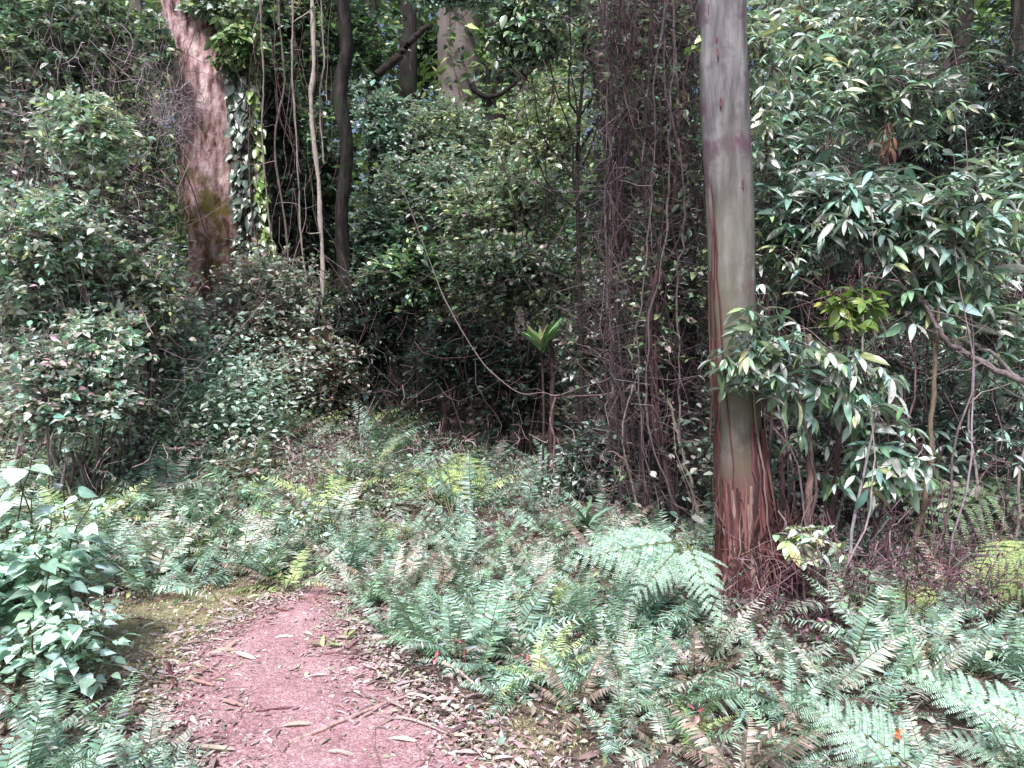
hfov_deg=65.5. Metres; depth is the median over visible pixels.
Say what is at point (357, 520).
sword fern
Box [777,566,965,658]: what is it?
sword fern
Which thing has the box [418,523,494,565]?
sword fern
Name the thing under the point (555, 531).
sword fern
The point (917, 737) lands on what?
sword fern
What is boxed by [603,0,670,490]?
liana
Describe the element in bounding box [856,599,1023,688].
sword fern
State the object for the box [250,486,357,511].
sword fern
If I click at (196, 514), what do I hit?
sword fern
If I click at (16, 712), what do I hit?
sword fern
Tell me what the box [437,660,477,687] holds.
fallen stick
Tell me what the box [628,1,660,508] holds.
liana
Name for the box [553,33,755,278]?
leafy bush
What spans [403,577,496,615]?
sword fern
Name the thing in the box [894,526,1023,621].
sword fern
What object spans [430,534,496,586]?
sword fern
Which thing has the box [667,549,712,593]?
sword fern
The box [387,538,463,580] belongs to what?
sword fern
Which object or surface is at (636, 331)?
liana
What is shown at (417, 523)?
sword fern
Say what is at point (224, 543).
sword fern
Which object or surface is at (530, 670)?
sword fern
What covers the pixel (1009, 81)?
glossy shrub
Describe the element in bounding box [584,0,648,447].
liana
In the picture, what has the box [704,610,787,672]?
sword fern
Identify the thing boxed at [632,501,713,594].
sword fern
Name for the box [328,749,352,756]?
bark curl
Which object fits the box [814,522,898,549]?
sword fern
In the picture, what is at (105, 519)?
sword fern
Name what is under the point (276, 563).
sword fern
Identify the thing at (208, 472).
fallen stick
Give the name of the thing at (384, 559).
sword fern
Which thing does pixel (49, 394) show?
thicket shrub
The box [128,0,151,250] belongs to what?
rainforest tree
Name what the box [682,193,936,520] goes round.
glossy shrub
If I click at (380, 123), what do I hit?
leafy bush
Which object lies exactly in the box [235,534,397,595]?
sword fern
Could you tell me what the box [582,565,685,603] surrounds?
sword fern
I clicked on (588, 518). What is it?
strap leaf plant
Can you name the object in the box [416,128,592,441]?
leafy bush
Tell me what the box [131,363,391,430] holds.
undergrowth
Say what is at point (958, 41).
rainforest tree
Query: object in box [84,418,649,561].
vine tangle
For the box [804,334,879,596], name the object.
slender sapling
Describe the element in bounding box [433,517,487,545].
sword fern
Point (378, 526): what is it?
bracken fern
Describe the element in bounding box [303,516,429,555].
sword fern
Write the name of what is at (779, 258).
glossy shrub
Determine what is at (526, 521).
sword fern
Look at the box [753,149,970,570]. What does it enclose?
glossy shrub
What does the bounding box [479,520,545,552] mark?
sword fern
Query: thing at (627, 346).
leaf cluster
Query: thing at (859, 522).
sword fern
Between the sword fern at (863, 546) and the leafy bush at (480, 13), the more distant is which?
the leafy bush at (480, 13)
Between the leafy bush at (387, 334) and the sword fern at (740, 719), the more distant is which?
the leafy bush at (387, 334)
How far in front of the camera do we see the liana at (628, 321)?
7.21 m
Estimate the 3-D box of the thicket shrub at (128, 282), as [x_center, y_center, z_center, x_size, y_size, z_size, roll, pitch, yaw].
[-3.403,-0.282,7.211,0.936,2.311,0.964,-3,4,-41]
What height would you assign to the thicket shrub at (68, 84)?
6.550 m
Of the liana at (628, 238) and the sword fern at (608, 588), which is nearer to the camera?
the sword fern at (608, 588)
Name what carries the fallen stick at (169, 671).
on the leaf litter
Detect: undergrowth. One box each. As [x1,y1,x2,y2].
[0,241,1022,475]
[0,252,359,494]
[0,325,253,498]
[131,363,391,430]
[293,417,702,506]
[591,326,1023,566]
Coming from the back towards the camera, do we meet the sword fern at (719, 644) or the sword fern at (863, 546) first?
the sword fern at (863, 546)
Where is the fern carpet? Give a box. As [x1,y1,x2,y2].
[0,382,934,532]
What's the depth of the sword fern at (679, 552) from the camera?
4.91 m
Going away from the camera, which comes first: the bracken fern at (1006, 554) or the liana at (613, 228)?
the bracken fern at (1006, 554)
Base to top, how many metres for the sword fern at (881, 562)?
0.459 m
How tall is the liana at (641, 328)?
5.895 m
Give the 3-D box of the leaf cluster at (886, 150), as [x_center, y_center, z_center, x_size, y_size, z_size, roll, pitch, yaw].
[2.328,-1.480,4.954,0.170,0.273,0.156,-3,4,-41]
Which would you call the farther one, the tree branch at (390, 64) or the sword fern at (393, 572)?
the tree branch at (390, 64)
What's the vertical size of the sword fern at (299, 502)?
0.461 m
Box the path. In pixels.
[148,579,500,767]
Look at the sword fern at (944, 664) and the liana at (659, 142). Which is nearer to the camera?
the sword fern at (944, 664)
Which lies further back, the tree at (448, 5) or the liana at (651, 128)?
the tree at (448, 5)
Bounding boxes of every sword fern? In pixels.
[0,437,13,462]
[0,446,75,533]
[0,454,102,501]
[0,474,77,528]
[0,477,52,519]
[0,483,78,535]
[0,506,80,544]
[0,659,144,764]
[0,666,100,767]
[0,692,55,767]
[0,704,145,767]
[1,450,63,487]
[1,479,73,533]
[7,517,126,593]
[7,663,173,743]
[8,518,172,591]
[11,474,152,547]
[21,503,166,572]
[22,734,188,767]
[26,463,105,495]
[26,487,110,522]
[28,435,91,490]
[28,465,139,507]
[44,682,227,761]
[45,454,151,509]
[49,710,197,767]
[56,475,181,530]
[57,541,190,601]
[69,514,217,600]
[74,531,203,574]
[75,500,146,543]
[76,444,229,528]
[76,459,155,494]
[77,478,171,525]
[78,520,200,563]
[82,680,184,767]
[93,510,209,593]
[103,478,188,520]
[106,491,229,565]
[106,738,209,767]
[119,434,231,517]
[124,497,200,535]
[127,467,266,534]
[136,493,231,535]
[140,503,237,565]
[145,456,296,519]
[145,463,267,509]
[148,517,240,564]
[150,515,266,581]
[159,500,293,580]
[159,537,254,594]
[160,474,283,527]
[173,521,250,549]
[174,483,284,542]
[178,531,314,588]
[191,508,339,563]
[191,512,309,541]
[206,471,315,502]
[208,478,304,519]
[214,545,343,598]
[218,479,356,552]
[223,517,365,568]
[224,521,331,578]
[227,476,372,539]
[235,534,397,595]
[236,490,318,522]
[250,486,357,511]
[251,459,379,518]
[258,495,337,562]
[259,470,379,546]
[269,527,386,575]
[270,549,405,597]
[275,521,371,551]
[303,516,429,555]
[305,517,388,570]
[311,506,377,531]
[314,554,448,624]
[318,536,434,588]
[327,587,441,636]
[328,514,424,560]
[330,488,438,528]
[332,509,417,572]
[339,554,476,620]
[342,517,408,544]
[343,499,435,553]
[349,537,428,611]
[353,567,511,672]
[355,566,531,647]
[365,540,419,573]
[370,505,443,544]
[382,534,455,581]
[384,529,457,557]
[385,533,443,570]
[386,571,453,606]
[387,502,499,556]
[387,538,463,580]
[390,590,540,666]
[393,553,468,595]
[402,568,545,700]
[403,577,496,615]
[405,514,453,548]
[409,504,473,539]
[414,521,505,559]
[414,550,492,584]
[417,550,500,593]
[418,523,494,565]
[418,580,542,633]
[419,489,511,545]
[420,581,552,642]
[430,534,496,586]
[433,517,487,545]
[439,565,628,659]
[440,559,505,591]
[443,559,563,642]
[447,564,535,599]
[451,534,550,576]
[451,590,596,675]
[458,581,531,616]
[458,653,550,725]
[463,537,555,583]
[465,513,529,557]
[473,540,573,586]
[474,617,647,703]
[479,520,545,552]
[485,620,597,707]
[489,530,569,567]
[497,532,595,556]
[499,588,582,644]
[500,564,615,631]
[502,491,566,536]
[502,639,627,743]
[503,555,565,614]
[508,540,576,599]
[509,579,586,614]
[511,609,621,679]
[518,512,591,548]
[532,515,650,552]
[532,541,590,573]
[538,502,594,531]
[538,565,662,651]
[545,511,609,556]
[548,563,615,600]
[551,573,705,641]
[555,509,640,583]
[559,479,638,531]
[564,586,643,670]
[566,629,726,725]
[566,681,672,764]
[570,500,667,532]
[571,603,710,711]
[573,535,725,598]
[574,693,746,767]
[577,505,640,542]
[581,565,674,600]
[581,584,728,666]
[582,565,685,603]
[584,505,630,535]
[586,516,714,560]
[587,647,725,726]
[588,614,737,663]
[596,524,672,569]
[599,642,772,749]
[603,496,666,529]
[611,633,709,685]
[616,528,714,554]
[618,572,700,643]
[623,699,784,764]
[624,495,701,537]
[628,694,847,767]
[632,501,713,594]
[633,581,837,662]
[638,511,702,546]
[647,541,759,637]
[648,622,754,684]
[650,606,755,637]
[651,508,714,532]
[655,536,710,575]
[666,510,714,544]
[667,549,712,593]
[674,523,712,551]
[678,524,714,561]
[681,520,714,541]
[681,642,859,742]
[690,531,714,552]
[690,641,797,743]
[702,725,833,767]
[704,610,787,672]
[719,673,858,767]
[728,614,864,682]
[746,682,842,741]
[753,646,891,751]
[757,564,915,627]
[758,613,922,723]
[767,730,880,767]
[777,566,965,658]
[786,527,868,597]
[787,577,967,687]
[802,512,910,564]
[813,558,864,584]
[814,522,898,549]
[815,637,967,736]
[818,544,900,603]
[830,720,950,767]
[834,570,924,618]
[838,514,907,547]
[848,544,920,582]
[848,598,969,637]
[853,527,942,564]
[854,505,890,543]
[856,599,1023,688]
[858,602,972,677]
[861,568,1001,710]
[866,708,972,764]
[869,558,950,601]
[872,504,955,546]
[877,584,1007,660]
[883,540,1005,573]
[887,547,982,581]
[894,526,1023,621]
[894,697,981,767]
[895,727,976,767]
[910,661,1005,713]
[911,523,1013,564]
[923,555,1023,610]
[927,585,1021,620]
[938,551,997,599]
[940,605,1021,673]
[941,685,1023,766]
[945,520,1023,547]
[949,605,1023,666]
[953,704,1023,739]
[954,536,1016,575]
[960,625,1023,711]
[962,564,1023,625]
[974,551,1022,596]
[976,736,1017,767]
[977,549,1023,581]
[977,593,1023,650]
[984,523,1023,578]
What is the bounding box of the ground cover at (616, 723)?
[0,399,1023,767]
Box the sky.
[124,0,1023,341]
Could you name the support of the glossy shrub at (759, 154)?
on the ground at (780, 687)
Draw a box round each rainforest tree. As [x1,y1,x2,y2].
[45,1,91,438]
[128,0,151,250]
[261,0,282,259]
[295,70,316,307]
[332,0,358,414]
[364,0,387,398]
[385,0,416,401]
[484,10,507,396]
[514,5,532,415]
[574,0,636,437]
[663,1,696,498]
[767,0,794,436]
[833,0,856,433]
[885,0,907,401]
[933,6,963,487]
[935,0,973,479]
[1009,0,1023,445]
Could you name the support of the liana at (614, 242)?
hanging from the vine tangle at (699, 247)
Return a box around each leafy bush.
[250,0,410,323]
[250,79,373,301]
[252,19,318,254]
[312,262,429,423]
[334,135,494,412]
[347,72,444,410]
[348,193,427,409]
[349,233,478,432]
[385,10,437,364]
[387,87,507,417]
[389,296,534,448]
[401,100,489,403]
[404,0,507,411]
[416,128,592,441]
[418,225,603,451]
[453,322,586,461]
[470,0,578,455]
[478,0,546,337]
[480,56,601,421]
[545,418,658,501]
[548,256,657,435]
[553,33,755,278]
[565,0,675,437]
[577,0,708,508]
[585,274,709,468]
[612,109,709,529]
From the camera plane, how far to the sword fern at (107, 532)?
5.50 m
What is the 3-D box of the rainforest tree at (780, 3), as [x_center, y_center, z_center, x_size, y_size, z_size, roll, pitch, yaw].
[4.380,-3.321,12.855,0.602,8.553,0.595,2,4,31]
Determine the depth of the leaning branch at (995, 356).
4.90 m
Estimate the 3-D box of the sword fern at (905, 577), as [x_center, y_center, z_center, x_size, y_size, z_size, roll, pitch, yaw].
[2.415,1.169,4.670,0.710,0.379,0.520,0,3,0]
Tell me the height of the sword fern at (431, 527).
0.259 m
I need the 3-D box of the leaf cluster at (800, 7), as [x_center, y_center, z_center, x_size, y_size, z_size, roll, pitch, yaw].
[1.905,-2.388,5.271,0.138,0.252,0.182,2,4,33]
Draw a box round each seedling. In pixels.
[304,635,338,646]
[343,628,356,641]
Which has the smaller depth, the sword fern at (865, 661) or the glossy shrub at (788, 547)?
the sword fern at (865, 661)
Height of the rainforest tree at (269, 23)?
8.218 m
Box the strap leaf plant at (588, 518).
[552,495,622,539]
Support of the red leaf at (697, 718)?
on the ground at (780, 687)
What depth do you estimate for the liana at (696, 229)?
6.80 m
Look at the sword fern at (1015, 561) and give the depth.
4.86 m
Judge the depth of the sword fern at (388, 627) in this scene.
4.29 m
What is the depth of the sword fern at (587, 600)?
4.29 m
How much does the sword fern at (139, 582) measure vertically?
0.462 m
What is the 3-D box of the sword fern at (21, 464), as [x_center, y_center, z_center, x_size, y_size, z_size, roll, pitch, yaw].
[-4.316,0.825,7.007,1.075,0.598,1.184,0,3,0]
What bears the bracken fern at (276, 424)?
on the ground at (780, 687)
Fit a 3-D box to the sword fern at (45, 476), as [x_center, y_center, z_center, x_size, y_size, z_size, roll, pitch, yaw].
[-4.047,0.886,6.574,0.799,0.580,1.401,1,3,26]
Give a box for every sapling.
[467,0,618,444]
[540,341,559,488]
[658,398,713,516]
[761,400,787,530]
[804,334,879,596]
[817,405,887,567]
[865,360,947,497]
[872,305,988,584]
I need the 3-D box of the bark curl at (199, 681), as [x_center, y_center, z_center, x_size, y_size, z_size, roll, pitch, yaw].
[-1.419,1.355,3.626,0.119,0.033,0.029,0,3,0]
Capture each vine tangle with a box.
[0,0,227,255]
[0,0,236,464]
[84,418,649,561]
[132,55,216,181]
[164,0,416,397]
[310,197,644,462]
[502,0,780,539]
[686,473,1023,646]
[707,211,958,390]
[709,161,1023,576]
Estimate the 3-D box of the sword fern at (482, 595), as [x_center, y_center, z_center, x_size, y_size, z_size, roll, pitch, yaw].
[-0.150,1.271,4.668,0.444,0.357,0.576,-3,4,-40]
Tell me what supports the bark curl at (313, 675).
on the path
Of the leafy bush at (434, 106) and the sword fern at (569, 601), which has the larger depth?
the leafy bush at (434, 106)
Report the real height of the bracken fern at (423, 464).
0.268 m
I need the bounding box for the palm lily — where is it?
[518,319,565,492]
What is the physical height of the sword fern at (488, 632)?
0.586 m
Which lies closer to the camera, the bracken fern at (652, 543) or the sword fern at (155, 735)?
the sword fern at (155, 735)
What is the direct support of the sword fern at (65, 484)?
on the ground at (780, 687)
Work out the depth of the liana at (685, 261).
6.44 m
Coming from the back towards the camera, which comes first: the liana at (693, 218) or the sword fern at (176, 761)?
the liana at (693, 218)
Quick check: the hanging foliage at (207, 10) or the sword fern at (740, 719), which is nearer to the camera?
the sword fern at (740, 719)
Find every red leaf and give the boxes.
[428,651,438,684]
[455,639,465,662]
[513,644,528,664]
[687,704,707,734]
[893,728,910,754]
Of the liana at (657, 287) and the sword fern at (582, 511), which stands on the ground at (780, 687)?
the sword fern at (582, 511)
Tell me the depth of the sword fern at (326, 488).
6.76 m
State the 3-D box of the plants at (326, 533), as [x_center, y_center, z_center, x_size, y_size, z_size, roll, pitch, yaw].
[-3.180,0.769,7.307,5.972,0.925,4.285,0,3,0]
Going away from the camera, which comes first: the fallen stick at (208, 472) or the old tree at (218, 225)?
the fallen stick at (208, 472)
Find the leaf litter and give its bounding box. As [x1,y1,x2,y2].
[0,435,1023,767]
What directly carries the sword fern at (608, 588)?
on the ground at (780, 687)
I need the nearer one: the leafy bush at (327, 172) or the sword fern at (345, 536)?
the sword fern at (345, 536)
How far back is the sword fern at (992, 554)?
5.07 m
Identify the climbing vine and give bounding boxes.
[217,12,276,273]
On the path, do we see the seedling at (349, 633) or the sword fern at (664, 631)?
the seedling at (349, 633)
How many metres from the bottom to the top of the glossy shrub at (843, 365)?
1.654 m
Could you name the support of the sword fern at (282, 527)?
on the ground at (780, 687)
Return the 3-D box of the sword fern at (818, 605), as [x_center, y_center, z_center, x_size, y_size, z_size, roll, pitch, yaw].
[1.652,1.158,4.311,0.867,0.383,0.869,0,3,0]
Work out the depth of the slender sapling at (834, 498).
5.03 m
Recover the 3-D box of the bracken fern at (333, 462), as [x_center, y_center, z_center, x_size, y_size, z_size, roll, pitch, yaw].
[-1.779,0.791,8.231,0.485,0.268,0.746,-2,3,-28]
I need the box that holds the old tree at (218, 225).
[160,0,268,398]
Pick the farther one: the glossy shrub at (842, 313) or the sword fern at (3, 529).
the sword fern at (3, 529)
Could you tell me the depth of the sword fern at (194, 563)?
5.52 m
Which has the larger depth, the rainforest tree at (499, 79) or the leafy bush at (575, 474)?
the rainforest tree at (499, 79)
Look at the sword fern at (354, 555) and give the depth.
5.32 m
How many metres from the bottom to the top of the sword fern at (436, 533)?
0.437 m
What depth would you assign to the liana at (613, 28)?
6.41 m
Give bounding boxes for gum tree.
[436,4,487,393]
[698,0,813,609]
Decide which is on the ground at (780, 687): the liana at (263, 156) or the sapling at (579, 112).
the sapling at (579, 112)
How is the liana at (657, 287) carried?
hanging from the vine tangle at (699, 247)
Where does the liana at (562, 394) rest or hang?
hanging from the liana at (608, 251)
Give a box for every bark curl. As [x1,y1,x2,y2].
[189,678,212,684]
[193,743,234,749]
[212,616,232,619]
[213,647,236,650]
[219,698,244,706]
[234,651,255,658]
[281,721,312,726]
[302,672,329,681]
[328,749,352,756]
[334,635,354,638]
[388,736,416,741]
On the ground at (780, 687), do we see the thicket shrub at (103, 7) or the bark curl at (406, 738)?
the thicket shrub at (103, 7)
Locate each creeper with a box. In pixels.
[57,442,273,479]
[125,485,338,535]
[531,440,589,496]
[807,562,942,635]
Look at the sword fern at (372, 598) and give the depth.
4.75 m
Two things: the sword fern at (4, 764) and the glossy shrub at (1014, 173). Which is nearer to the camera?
the sword fern at (4, 764)
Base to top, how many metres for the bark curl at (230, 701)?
0.033 m
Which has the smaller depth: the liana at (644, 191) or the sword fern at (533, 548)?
the sword fern at (533, 548)
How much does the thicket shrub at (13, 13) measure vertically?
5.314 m
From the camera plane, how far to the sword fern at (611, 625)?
4.06 m
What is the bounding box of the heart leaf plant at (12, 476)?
[0,450,120,595]
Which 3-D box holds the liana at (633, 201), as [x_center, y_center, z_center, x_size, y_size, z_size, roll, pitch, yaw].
[1.038,-1.479,6.481,0.612,5.421,0.629,-3,4,-42]
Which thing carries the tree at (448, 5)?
on the ground at (780, 687)
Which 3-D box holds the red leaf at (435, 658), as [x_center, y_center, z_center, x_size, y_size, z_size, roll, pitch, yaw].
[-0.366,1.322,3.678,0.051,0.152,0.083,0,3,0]
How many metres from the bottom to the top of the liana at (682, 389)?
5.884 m
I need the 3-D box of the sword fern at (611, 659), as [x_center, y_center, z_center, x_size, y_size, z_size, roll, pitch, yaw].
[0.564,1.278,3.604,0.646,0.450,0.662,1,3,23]
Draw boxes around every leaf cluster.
[546,85,562,102]
[612,459,631,486]
[620,335,645,359]
[793,4,808,39]
[868,123,896,166]
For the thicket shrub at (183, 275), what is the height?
2.410 m
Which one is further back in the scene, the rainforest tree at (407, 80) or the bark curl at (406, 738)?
the rainforest tree at (407, 80)
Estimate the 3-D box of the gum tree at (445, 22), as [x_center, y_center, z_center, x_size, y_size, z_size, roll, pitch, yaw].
[-1.244,-6.035,19.647,2.148,12.934,2.076,0,3,0]
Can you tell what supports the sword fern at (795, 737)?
on the ground at (780, 687)
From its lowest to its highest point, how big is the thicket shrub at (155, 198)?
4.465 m
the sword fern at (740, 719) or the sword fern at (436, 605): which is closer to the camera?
the sword fern at (740, 719)
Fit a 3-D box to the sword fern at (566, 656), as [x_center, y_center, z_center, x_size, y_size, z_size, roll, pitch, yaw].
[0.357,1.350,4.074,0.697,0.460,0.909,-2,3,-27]
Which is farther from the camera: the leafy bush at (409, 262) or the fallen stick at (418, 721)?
the leafy bush at (409, 262)
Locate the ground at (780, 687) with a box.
[0,347,1023,767]
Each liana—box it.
[256,0,289,280]
[259,0,282,255]
[277,0,316,284]
[292,0,328,334]
[319,0,324,163]
[398,177,656,403]
[549,396,556,469]
[551,390,635,419]
[571,1,644,454]
[576,0,642,477]
[577,0,636,515]
[577,12,654,503]
[578,0,665,510]
[579,4,625,398]
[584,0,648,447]
[585,11,644,462]
[596,1,688,465]
[600,0,650,498]
[600,1,703,508]
[601,0,645,483]
[601,0,673,445]
[601,3,665,497]
[602,0,654,519]
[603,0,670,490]
[610,0,684,518]
[612,0,668,518]
[615,270,706,536]
[616,4,679,517]
[624,270,689,538]
[627,269,686,538]
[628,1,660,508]
[629,0,702,510]
[630,1,705,509]
[633,0,681,526]
[637,1,688,440]
[639,0,701,539]
[639,84,706,502]
[642,0,704,520]
[645,80,697,508]
[651,0,708,539]
[653,3,689,516]
[655,18,698,467]
[657,9,697,468]
[665,0,697,484]
[666,1,713,521]
[667,33,703,507]
[668,93,705,482]
[671,2,697,202]
[672,0,701,450]
[674,0,705,513]
[678,0,712,514]
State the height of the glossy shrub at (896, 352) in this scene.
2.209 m
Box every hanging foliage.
[130,0,183,89]
[169,0,263,321]
[195,11,277,248]
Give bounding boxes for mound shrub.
[185,287,256,395]
[189,227,395,417]
[201,238,336,404]
[244,315,375,423]
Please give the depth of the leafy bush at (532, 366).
9.59 m
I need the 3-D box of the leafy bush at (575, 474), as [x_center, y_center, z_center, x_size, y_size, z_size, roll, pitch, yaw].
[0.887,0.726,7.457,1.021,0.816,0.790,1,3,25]
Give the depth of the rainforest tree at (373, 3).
16.63 m
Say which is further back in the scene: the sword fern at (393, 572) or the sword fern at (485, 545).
the sword fern at (485, 545)
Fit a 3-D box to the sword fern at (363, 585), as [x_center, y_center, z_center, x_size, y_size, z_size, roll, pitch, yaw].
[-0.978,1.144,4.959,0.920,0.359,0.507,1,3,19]
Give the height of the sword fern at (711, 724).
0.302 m
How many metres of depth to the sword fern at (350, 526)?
6.19 m
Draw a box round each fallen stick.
[166,661,174,689]
[176,450,278,490]
[195,665,218,674]
[242,707,300,712]
[287,694,408,742]
[355,691,408,721]
[396,715,450,735]
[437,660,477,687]
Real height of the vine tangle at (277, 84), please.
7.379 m
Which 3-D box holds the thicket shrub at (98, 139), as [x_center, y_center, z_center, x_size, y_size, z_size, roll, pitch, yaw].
[-3.685,-0.850,7.007,1.004,3.508,0.910,-2,4,-31]
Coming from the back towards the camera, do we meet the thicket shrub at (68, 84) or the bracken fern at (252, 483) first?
the thicket shrub at (68, 84)
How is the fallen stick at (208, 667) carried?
on the path
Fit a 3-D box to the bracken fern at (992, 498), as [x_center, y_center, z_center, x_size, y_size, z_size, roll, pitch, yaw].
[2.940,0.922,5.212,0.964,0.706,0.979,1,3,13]
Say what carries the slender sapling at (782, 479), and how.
on the ground at (780, 687)
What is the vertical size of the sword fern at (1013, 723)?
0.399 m
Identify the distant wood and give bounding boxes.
[1,0,1023,413]
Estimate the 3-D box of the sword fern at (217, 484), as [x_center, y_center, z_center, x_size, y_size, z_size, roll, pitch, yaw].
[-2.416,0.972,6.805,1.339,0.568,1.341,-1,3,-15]
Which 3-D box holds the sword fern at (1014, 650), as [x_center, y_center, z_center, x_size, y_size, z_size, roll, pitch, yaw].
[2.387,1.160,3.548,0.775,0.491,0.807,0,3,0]
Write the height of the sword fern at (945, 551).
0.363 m
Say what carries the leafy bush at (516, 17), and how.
on the ground at (780, 687)
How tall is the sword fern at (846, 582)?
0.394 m
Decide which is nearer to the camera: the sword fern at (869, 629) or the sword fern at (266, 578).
the sword fern at (869, 629)
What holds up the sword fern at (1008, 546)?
on the ground at (780, 687)
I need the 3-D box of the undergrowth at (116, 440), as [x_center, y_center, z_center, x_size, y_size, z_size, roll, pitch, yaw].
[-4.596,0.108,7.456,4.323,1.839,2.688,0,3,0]
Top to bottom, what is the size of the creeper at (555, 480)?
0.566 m
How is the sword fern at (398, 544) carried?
on the ground at (780, 687)
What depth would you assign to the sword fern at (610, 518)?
6.19 m
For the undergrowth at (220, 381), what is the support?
on the ground at (780, 687)
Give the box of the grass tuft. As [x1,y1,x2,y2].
[309,558,338,578]
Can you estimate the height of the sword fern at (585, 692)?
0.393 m
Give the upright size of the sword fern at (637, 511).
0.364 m
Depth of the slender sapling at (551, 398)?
8.01 m
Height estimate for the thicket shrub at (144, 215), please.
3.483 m
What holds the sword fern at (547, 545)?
on the ground at (780, 687)
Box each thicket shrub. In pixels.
[0,0,147,355]
[0,0,163,340]
[0,31,107,436]
[0,68,186,335]
[0,151,156,488]
[0,163,134,489]
[0,319,170,518]
[21,81,155,485]
[30,0,175,250]
[31,202,234,446]
[45,299,158,499]
[69,111,174,436]
[78,224,195,470]
[121,66,182,272]
[122,281,227,425]
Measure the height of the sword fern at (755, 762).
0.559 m
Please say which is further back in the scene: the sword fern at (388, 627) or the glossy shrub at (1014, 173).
the glossy shrub at (1014, 173)
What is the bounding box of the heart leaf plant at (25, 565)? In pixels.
[0,491,126,684]
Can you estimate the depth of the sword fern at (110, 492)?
6.46 m
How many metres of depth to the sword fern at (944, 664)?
3.49 m
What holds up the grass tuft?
on the ground at (780, 687)
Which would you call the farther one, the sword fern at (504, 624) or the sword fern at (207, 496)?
the sword fern at (207, 496)
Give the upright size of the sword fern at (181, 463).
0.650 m
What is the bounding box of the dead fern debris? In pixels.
[673,500,1023,669]
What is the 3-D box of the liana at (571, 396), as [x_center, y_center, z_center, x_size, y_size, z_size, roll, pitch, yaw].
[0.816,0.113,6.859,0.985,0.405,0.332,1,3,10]
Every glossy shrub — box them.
[681,25,760,389]
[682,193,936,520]
[697,300,846,608]
[698,1,1023,437]
[704,191,826,528]
[746,0,805,469]
[747,0,894,502]
[749,50,897,525]
[751,120,764,159]
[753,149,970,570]
[762,322,928,601]
[767,0,1005,526]
[767,424,946,528]
[772,525,849,629]
[777,287,1023,536]
[792,422,949,582]
[813,283,892,577]
[834,254,1023,565]
[839,0,979,521]
[839,33,1016,425]
[862,149,1023,588]
[880,371,1023,555]
[938,248,1023,553]
[939,15,1023,412]
[949,122,1023,517]
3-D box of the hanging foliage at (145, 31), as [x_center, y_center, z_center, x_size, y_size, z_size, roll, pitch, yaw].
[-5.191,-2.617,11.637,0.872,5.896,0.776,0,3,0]
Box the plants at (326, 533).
[1,416,486,581]
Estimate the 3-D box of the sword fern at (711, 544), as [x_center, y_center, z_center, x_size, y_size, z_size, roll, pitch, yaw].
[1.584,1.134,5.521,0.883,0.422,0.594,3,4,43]
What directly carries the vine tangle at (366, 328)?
on the ground at (780, 687)
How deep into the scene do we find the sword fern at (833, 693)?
3.30 m
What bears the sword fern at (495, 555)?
on the ground at (780, 687)
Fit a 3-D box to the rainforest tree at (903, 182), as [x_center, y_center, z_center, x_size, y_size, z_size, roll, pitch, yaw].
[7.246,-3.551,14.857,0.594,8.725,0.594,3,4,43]
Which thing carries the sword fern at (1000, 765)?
on the ground at (780, 687)
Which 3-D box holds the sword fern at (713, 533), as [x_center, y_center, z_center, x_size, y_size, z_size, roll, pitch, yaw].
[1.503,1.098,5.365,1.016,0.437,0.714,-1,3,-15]
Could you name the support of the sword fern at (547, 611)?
on the ground at (780, 687)
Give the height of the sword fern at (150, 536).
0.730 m
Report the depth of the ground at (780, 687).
3.80 m
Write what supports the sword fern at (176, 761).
on the ground at (780, 687)
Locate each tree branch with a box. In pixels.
[374,23,429,77]
[469,66,536,99]
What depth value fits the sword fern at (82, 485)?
6.68 m
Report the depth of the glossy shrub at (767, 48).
4.59 m
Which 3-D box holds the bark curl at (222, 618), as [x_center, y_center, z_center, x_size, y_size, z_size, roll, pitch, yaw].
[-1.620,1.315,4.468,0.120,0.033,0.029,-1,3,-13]
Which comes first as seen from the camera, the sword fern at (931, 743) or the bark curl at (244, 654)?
the sword fern at (931, 743)
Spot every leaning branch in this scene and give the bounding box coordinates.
[859,250,1023,398]
[944,332,1023,390]
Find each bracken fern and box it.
[29,441,105,464]
[132,487,179,518]
[237,477,274,501]
[244,417,295,434]
[255,544,298,587]
[326,448,362,466]
[346,521,418,546]
[390,453,493,525]
[393,456,443,475]
[483,541,547,578]
[564,526,727,625]
[784,694,912,767]
[879,584,952,621]
[883,467,1023,554]
[899,667,1023,767]
[954,540,1023,611]
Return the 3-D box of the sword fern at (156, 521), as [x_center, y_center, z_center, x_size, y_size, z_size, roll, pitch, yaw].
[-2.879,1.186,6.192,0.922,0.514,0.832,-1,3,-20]
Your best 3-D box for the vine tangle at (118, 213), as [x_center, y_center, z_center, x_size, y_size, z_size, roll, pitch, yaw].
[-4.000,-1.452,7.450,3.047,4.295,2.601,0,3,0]
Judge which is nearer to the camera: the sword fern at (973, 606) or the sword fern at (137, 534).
the sword fern at (973, 606)
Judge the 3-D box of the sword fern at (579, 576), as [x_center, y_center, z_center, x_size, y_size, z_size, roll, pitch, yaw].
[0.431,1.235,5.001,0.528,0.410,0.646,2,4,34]
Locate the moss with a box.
[39,578,668,767]
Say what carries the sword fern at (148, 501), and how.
on the ground at (780, 687)
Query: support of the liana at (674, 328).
on the ground at (780, 687)
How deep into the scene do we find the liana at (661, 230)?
5.88 m
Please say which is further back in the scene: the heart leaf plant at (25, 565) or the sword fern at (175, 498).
the sword fern at (175, 498)
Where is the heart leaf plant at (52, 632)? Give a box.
[0,595,142,735]
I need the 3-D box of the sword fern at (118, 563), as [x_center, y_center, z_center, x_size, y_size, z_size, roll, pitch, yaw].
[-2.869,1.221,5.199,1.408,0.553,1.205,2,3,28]

